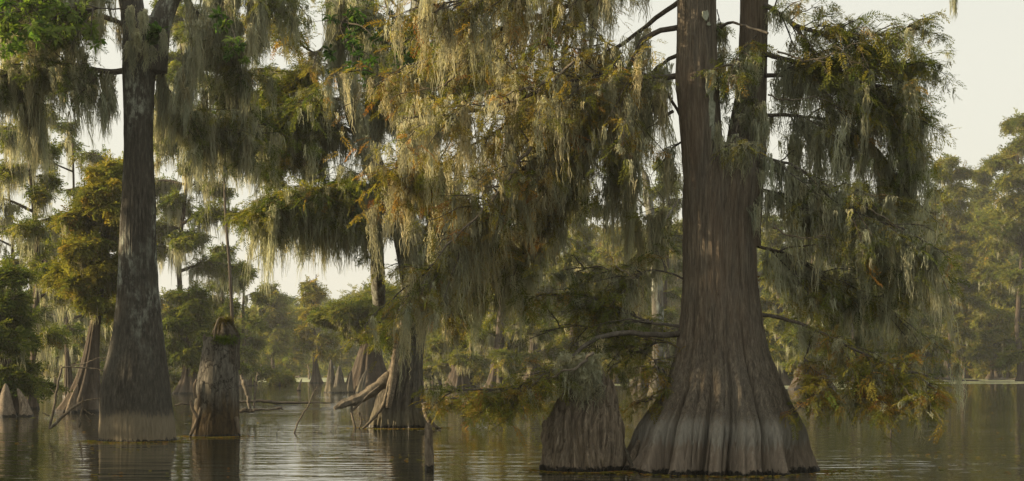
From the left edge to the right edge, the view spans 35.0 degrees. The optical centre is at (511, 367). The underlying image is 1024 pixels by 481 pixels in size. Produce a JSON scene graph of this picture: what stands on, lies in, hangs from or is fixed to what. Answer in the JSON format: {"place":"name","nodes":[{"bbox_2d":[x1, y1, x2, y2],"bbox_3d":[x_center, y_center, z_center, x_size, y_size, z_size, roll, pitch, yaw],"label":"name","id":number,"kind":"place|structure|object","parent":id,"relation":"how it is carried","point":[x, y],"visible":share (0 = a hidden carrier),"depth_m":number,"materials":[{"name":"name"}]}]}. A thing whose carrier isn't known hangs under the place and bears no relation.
{"place":"outdoors","nodes":[
{"label":"outdoors","id":0,"kind":"place"},
{"bbox_2d":[0,377,1023,480],"bbox_3d":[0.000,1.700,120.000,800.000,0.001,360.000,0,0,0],"label":"water","id":1,"kind":"structure","parent":0,"point":[482,455],"depth_m":34.00,"materials":[{"name":"black liquid"}]},
{"bbox_2d":[0,383,16,416],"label":"cypress knee","id":2,"kind":"object","parent":1,"relation":"on","point":[7,409],"visible":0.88,"depth_m":55.83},
{"bbox_2d":[17,388,33,416],"bbox_3d":[-16.766,1.359,55.998,0.795,1.281,0.811,0,0,0],"label":"cypress knee","id":3,"kind":"object","parent":1,"relation":"on","point":[25,410],"visible":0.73,"depth_m":55.87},
{"bbox_2d":[0,156,66,375],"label":"bald cypress","id":4,"kind":"object","parent":1,"relation":"on","point":[15,261],"visible":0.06,"depth_m":104.88,"materials":[{"name":"green plant"}]},
{"bbox_2d":[0,255,72,414],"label":"bald cypress","id":5,"kind":"object","parent":1,"relation":"on","point":[18,338],"visible":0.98,"depth_m":57.46,"materials":[{"name":"green plant"}]},
{"bbox_2d":[0,39,74,408],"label":"bald cypress","id":6,"kind":"object","parent":1,"relation":"on","point":[33,231],"visible":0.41,"depth_m":65.44,"materials":[{"name":"green plant"}]},
{"bbox_2d":[29,289,88,383],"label":"cypress","id":7,"kind":"object","parent":1,"relation":"on","point":[51,372],"visible":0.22,"depth_m":159.73,"materials":[{"name":"green plant"}]},
{"bbox_2d":[15,115,113,396],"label":"bald cypress","id":8,"kind":"object","parent":1,"relation":"on","point":[89,157],"visible":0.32,"depth_m":91.53,"materials":[{"name":"green plant"}]},
{"bbox_2d":[42,398,99,428],"bbox_3d":[-10.616,1.105,39.303,1.504,0.781,0.078,0,0,0],"label":"dead branch","id":9,"kind":"object","parent":1,"relation":"on","point":[62,416],"visible":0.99,"depth_m":39.28,"materials":[{"name":"brown wood"}]},
{"bbox_2d":[65,384,77,412],"bbox_3d":[-16.562,1.316,60.983,0.650,1.369,0.657,0,0,-39],"label":"cypress knee","id":10,"kind":"object","parent":1,"relation":"on","point":[72,400],"visible":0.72,"depth_m":60.90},
{"bbox_2d":[48,358,102,428],"bbox_3d":[-10.619,0.635,40.002,1.624,1.785,0.081,0,0,0],"label":"dead branch","id":11,"kind":"object","parent":1,"relation":"on","point":[55,401],"visible":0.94,"depth_m":39.98,"materials":[{"name":"brown wood"}]},
{"bbox_2d":[73,295,114,380],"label":"cypress","id":12,"kind":"object","parent":1,"relation":"on","point":[103,355],"visible":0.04,"depth_m":149.22,"materials":[{"name":"green plant"}]},
{"bbox_2d":[33,148,159,411],"bbox_3d":[-15.633,-3.136,62.181,4.692,10.472,4.645,0,0,-27],"label":"leaning cypress","id":13,"kind":"object","parent":1,"relation":"on","point":[83,274],"visible":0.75,"depth_m":61.02,"materials":[{"name":"green plant"}]},
{"bbox_2d":[63,204,180,389],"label":"bald cypress","id":14,"kind":"object","parent":1,"relation":"on","point":[174,378],"visible":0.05,"depth_m":118.94,"materials":[{"name":"green plant"}]},
{"bbox_2d":[159,286,180,373],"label":"cypress","id":15,"kind":"object","parent":1,"relation":"on","point":[166,306],"visible":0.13,"depth_m":163.87,"materials":[{"name":"green plant"}]},
{"bbox_2d":[174,402,193,405],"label":"floating log","id":16,"kind":"object","parent":1,"relation":"on","point":[183,404],"visible":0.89,"depth_m":65.97,"materials":[{"name":"brown wood"}]},
{"bbox_2d":[162,279,218,393],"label":"bald cypress","id":17,"kind":"object","parent":1,"relation":"on","point":[192,318],"visible":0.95,"depth_m":104.28,"materials":[{"name":"green plant"}]},
{"bbox_2d":[149,0,254,369],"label":"bald cypress","id":18,"kind":"object","parent":1,"relation":"on","point":[174,207],"visible":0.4,"depth_m":105.75,"materials":[{"name":"green plant"}]},
{"bbox_2d":[197,306,217,359],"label":"cypress","id":19,"kind":"object","parent":1,"relation":"on","point":[214,317],"visible":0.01,"depth_m":174.12,"materials":[{"name":"green plant"}]},
{"bbox_2d":[189,314,240,436],"bbox_3d":[-7.303,0.375,40.202,1.321,3.450,1.191,0,0,0],"label":"broken snag","id":20,"kind":"object","parent":1,"relation":"on","point":[215,409],"visible":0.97,"depth_m":39.78,"materials":[{"name":"grey plant"}]},
{"bbox_2d":[153,0,289,325],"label":"bald cypress","id":21,"kind":"object","parent":1,"relation":"on","point":[170,77],"visible":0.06,"depth_m":83.94,"materials":[{"name":"green plant"}]},
{"bbox_2d":[200,239,254,381],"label":"bald cypress","id":22,"kind":"object","parent":1,"relation":"on","point":[245,370],"visible":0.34,"depth_m":117.81,"materials":[{"name":"green plant"}]},
{"bbox_2d":[0,0,476,441],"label":"water tupelo","id":23,"kind":"object","parent":1,"relation":"on","point":[135,403],"visible":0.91,"depth_m":37.39,"materials":[{"name":"green plant"}]},
{"bbox_2d":[240,375,250,408],"bbox_3d":[-8.531,0.818,51.998,0.369,1.152,0.162,0,0,0],"label":"split slab","id":24,"kind":"object","parent":1,"relation":"on","point":[245,387],"depth_m":51.95,"materials":[{"name":"brown wood"}]},
{"bbox_2d":[234,315,268,368],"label":"cypress","id":25,"kind":"object","parent":1,"relation":"on","point":[236,324],"visible":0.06,"depth_m":184.15,"materials":[{"name":"green plant"}]},
{"bbox_2d":[226,257,282,385],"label":"bald cypress","id":26,"kind":"object","parent":1,"relation":"on","point":[257,326],"visible":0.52,"depth_m":149.72,"materials":[{"name":"green plant"}]},
{"bbox_2d":[253,372,257,408],"bbox_3d":[-8.222,0.767,51.993,0.173,1.248,0.084,0,0,0],"label":"bare stick","id":27,"kind":"object","parent":1,"relation":"on","point":[254,407],"visible":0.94,"depth_m":51.98,"materials":[{"name":"brown wood"}]},
{"bbox_2d":[239,407,283,412],"bbox_3d":[-7.985,1.355,51.506,1.497,0.211,0.159,0,0,0],"label":"floating log","id":28,"kind":"object","parent":1,"relation":"on","point":[246,410],"visible":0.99,"depth_m":51.47,"materials":[{"name":"brown wood"}]},
{"bbox_2d":[246,304,287,372],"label":"bald cypress","id":29,"kind":"object","parent":1,"relation":"on","point":[277,367],"visible":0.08,"depth_m":224.11,"materials":[{"name":"green plant"}]},
{"bbox_2d":[248,275,298,371],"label":"bald cypress","id":30,"kind":"object","parent":1,"relation":"on","point":[281,323],"visible":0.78,"depth_m":214.20,"materials":[{"name":"green plant"}]},
{"bbox_2d":[264,367,300,385],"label":"bald cypress","id":31,"kind":"object","parent":1,"relation":"on","point":[286,378],"visible":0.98,"depth_m":149.64,"materials":[{"name":"green plant"}]},
{"bbox_2d":[239,399,331,403],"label":"floating log","id":32,"kind":"object","parent":1,"relation":"on","point":[273,401],"visible":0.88,"depth_m":73.95,"materials":[{"name":"brown wood"}]},
{"bbox_2d":[272,302,310,375],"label":"bald cypress","id":33,"kind":"object","parent":1,"relation":"on","point":[295,359],"visible":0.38,"depth_m":238.60,"materials":[{"name":"green plant"}]},
{"bbox_2d":[297,379,301,390],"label":"cypress knee","id":34,"kind":"object","parent":1,"relation":"on","point":[299,387],"visible":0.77,"depth_m":117.92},
{"bbox_2d":[294,387,322,432],"bbox_3d":[-5.390,1.130,42.005,1.003,1.287,0.082,0,0,0],"label":"leaning stick","id":35,"kind":"object","parent":1,"relation":"on","point":[304,411],"visible":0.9,"depth_m":41.99,"materials":[{"name":"brown wood"}]},
{"bbox_2d":[289,274,343,382],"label":"bald cypress","id":36,"kind":"object","parent":1,"relation":"on","point":[313,295],"visible":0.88,"depth_m":174.47,"materials":[{"name":"green plant"}]},
{"bbox_2d":[324,360,334,392],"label":"cypress knee","id":37,"kind":"object","parent":1,"relation":"on","point":[330,381],"visible":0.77,"depth_m":109.77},
{"bbox_2d":[331,365,347,392],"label":"cypress knee","id":38,"kind":"object","parent":1,"relation":"on","point":[339,386],"visible":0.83,"depth_m":107.75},
{"bbox_2d":[345,371,353,392],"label":"cypress knee","id":39,"kind":"object","parent":1,"relation":"on","point":[349,383],"visible":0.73,"depth_m":109.83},
{"bbox_2d":[355,369,366,392],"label":"cypress knee","id":40,"kind":"object","parent":1,"relation":"on","point":[360,387],"visible":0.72,"depth_m":108.82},
{"bbox_2d":[303,278,426,391],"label":"squat cypress","id":41,"kind":"object","parent":1,"relation":"on","point":[344,317],"visible":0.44,"depth_m":110.86,"materials":[{"name":"green plant"}]},
{"bbox_2d":[208,0,555,430],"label":"old cypress","id":42,"kind":"object","parent":1,"relation":"on","point":[304,215],"visible":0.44,"depth_m":45.30,"materials":[{"name":"green plant"}]},
{"bbox_2d":[381,224,452,385],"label":"bald cypress","id":43,"kind":"object","parent":1,"relation":"on","point":[428,358],"visible":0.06,"depth_m":149.14,"materials":[{"name":"green plant"}]},
{"bbox_2d":[424,422,433,469],"bbox_3d":[-1.366,1.392,26.903,0.178,0.960,0.213,0,0,0],"label":"wooden post","id":44,"kind":"object","parent":1,"relation":"on","point":[429,456],"visible":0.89,"depth_m":26.84,"materials":[{"name":"brown wood"}]},
{"bbox_2d":[423,296,492,386],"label":"bald cypress","id":45,"kind":"object","parent":1,"relation":"on","point":[462,369],"visible":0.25,"depth_m":139.20,"materials":[{"name":"green plant"}]},
{"bbox_2d":[468,289,515,370],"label":"cypress","id":46,"kind":"object","parent":1,"relation":"on","point":[483,365],"visible":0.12,"depth_m":177.85,"materials":[{"name":"green plant"}]},
{"bbox_2d":[459,209,553,387],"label":"bald cypress","id":47,"kind":"object","parent":1,"relation":"on","point":[502,356],"visible":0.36,"depth_m":127.47,"materials":[{"name":"green plant"}]},
{"bbox_2d":[2,394,1015,477],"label":"floating leaf litter","id":48,"kind":"object","parent":1,"relation":"on","point":[84,441],"visible":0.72,"depth_m":27.12,"materials":[{"name":"brown plant"}]},
{"bbox_2d":[487,280,550,381],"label":"cypress","id":49,"kind":"object","parent":1,"relation":"on","point":[525,346],"depth_m":184.95,"materials":[{"name":"green plant"}]},
{"bbox_2d":[485,239,575,383],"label":"bald cypress","id":50,"kind":"object","parent":1,"relation":"on","point":[541,354],"visible":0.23,"depth_m":154.81,"materials":[{"name":"green plant"}]},
{"bbox_2d":[44,378,1023,388],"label":"duckweed","id":51,"kind":"object","parent":1,"relation":"on","point":[345,379],"visible":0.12,"depth_m":191.82,"materials":[{"name":"green plant"}]},
{"bbox_2d":[542,284,587,364],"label":"cypress","id":52,"kind":"object","parent":1,"relation":"on","point":[583,322],"visible":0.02,"depth_m":188.46,"materials":[{"name":"green plant"}]},
{"bbox_2d":[542,179,620,372],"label":"bald cypress","id":53,"kind":"object","parent":1,"relation":"on","point":[586,259],"visible":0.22,"depth_m":163.98,"materials":[{"name":"green plant"}]},
{"bbox_2d":[539,350,625,471],"bbox_3d":[1.194,0.902,26.869,1.398,2.395,1.605,0,0,-19],"label":"tree stump","id":54,"kind":"object","parent":1,"relation":"on","point":[584,431],"visible":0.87,"depth_m":26.46,"materials":[{"name":"brown wood"}]},
{"bbox_2d":[592,224,649,382],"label":"bald cypress","id":55,"kind":"object","parent":1,"relation":"on","point":[617,254],"visible":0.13,"depth_m":174.14,"materials":[{"name":"green plant"}]},
{"bbox_2d":[623,440,640,470],"bbox_3d":[1.948,1.540,26.733,0.179,0.683,0.499,0,0,35],"label":"tree trunk","id":56,"kind":"object","parent":1,"relation":"on","point":[634,452],"visible":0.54,"depth_m":26.73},
{"bbox_2d":[616,268,651,385],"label":"bald cypress","id":57,"kind":"object","parent":1,"relation":"on","point":[636,308],"visible":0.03,"depth_m":149.64,"materials":[{"name":"green plant"}]},
{"bbox_2d":[322,0,972,475],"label":"bald cypress","id":58,"kind":"object","parent":1,"relation":"on","point":[722,404],"visible":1,"depth_m":26.75,"materials":[{"name":"green plant"}]},
{"bbox_2d":[623,156,682,376],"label":"bald cypress","id":59,"kind":"object","parent":1,"relation":"on","point":[674,263],"visible":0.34,"depth_m":139.39,"materials":[{"name":"green plant"}]},
{"bbox_2d":[637,169,678,396],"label":"dead snag","id":60,"kind":"object","parent":1,"relation":"on","point":[657,307],"visible":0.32,"depth_m":91.74,"materials":[{"name":"grey wood"}]},
{"bbox_2d":[760,292,800,381],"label":"cypress","id":61,"kind":"object","parent":1,"relation":"on","point":[763,295],"visible":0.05,"depth_m":188.02,"materials":[{"name":"green plant"}]},
{"bbox_2d":[757,212,829,385],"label":"bald cypress","id":62,"kind":"object","parent":1,"relation":"on","point":[773,328],"visible":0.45,"depth_m":149.02,"materials":[{"name":"green plant"}]},
{"bbox_2d":[775,236,851,389],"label":"bald cypress","id":63,"kind":"object","parent":1,"relation":"on","point":[787,340],"visible":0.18,"depth_m":124.19,"materials":[{"name":"green plant"}]},
{"bbox_2d":[825,314,851,381],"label":"cypress","id":64,"kind":"object","parent":1,"relation":"on","point":[834,359],"visible":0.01,"depth_m":193.60,"materials":[{"name":"green plant"}]},
{"bbox_2d":[824,181,905,383],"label":"bald cypress","id":65,"kind":"object","parent":1,"relation":"on","point":[852,330],"visible":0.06,"depth_m":164.68,"materials":[{"name":"green plant"}]},
{"bbox_2d":[843,194,941,380],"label":"bald cypress","id":66,"kind":"object","parent":1,"relation":"on","point":[924,326],"visible":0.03,"depth_m":179.40,"materials":[{"name":"green plant"}]},
{"bbox_2d":[906,192,957,380],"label":"bald cypress","id":67,"kind":"object","parent":1,"relation":"on","point":[945,373],"visible":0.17,"depth_m":204.16,"materials":[{"name":"green plant"}]},
{"bbox_2d":[933,377,980,380],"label":"floating log","id":68,"kind":"object","parent":1,"relation":"on","point":[946,378],"visible":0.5,"depth_m":204.89,"materials":[{"name":"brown wood"}]},
{"bbox_2d":[924,152,997,377],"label":"bald cypress","id":69,"kind":"object","parent":1,"relation":"on","point":[956,217],"visible":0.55,"depth_m":213.57,"materials":[{"name":"green plant"}]},
{"bbox_2d":[943,213,984,378],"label":"bald cypress","id":70,"kind":"object","parent":1,"relation":"on","point":[971,264],"visible":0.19,"depth_m":238.77,"materials":[{"name":"green plant"}]},
{"bbox_2d":[953,307,1007,368],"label":"cypress","id":71,"kind":"object","parent":1,"relation":"on","point":[969,345],"visible":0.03,"depth_m":248.00,"materials":[{"name":"green plant"}]},
{"bbox_2d":[965,165,1011,305],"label":"bald cypress","id":72,"kind":"object","parent":1,"relation":"on","point":[982,196],"visible":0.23,"depth_m":248.89,"materials":[{"name":"green plant"}]},
{"bbox_2d":[961,108,1023,380],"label":"bald cypress","id":73,"kind":"object","parent":1,"relation":"on","point":[1005,228],"visible":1,"depth_m":199.14,"materials":[{"name":"green plant"}]},
{"bbox_2d":[963,201,1023,378],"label":"bald cypress","id":74,"kind":"object","parent":1,"relation":"on","point":[991,327],"visible":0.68,"depth_m":228.70,"materials":[{"name":"green plant"}]},
{"bbox_2d":[973,287,1023,377],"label":"cypress","id":75,"kind":"object","parent":1,"relation":"on","point":[1013,373],"visible":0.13,"depth_m":239.05,"materials":[{"name":"green plant"}]},
{"bbox_2d":[988,378,1015,379],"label":"floating log","id":76,"kind":"object","parent":1,"relation":"on","point":[1001,378],"visible":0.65,"depth_m":214.88,"materials":[{"name":"grey wood"}]},
{"bbox_2d":[995,257,1023,371],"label":"bald cypress","id":77,"kind":"object","parent":1,"relation":"on","point":[1009,358],"visible":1,"depth_m":180.45,"materials":[{"name":"green plant"}]},
{"bbox_2d":[0,0,1023,309],"label":"sky","id":78,"kind":"structure","parent":0,"point":[988,35],"materials":[{"name":"white"}]},
{"bbox_2d":[48,374,1005,377],"bbox_3d":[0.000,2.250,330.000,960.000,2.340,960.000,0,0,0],"label":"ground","id":79,"kind":"structure","parent":0,"point":[326,375],"depth_m":269.21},
{"bbox_2d":[6,218,1023,376],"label":"woodland","id":80,"kind":"object","parent":79,"relation":"on","point":[346,363],"visible":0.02,"depth_m":286.15,"materials":[{"name":"green plant"}]}
]}

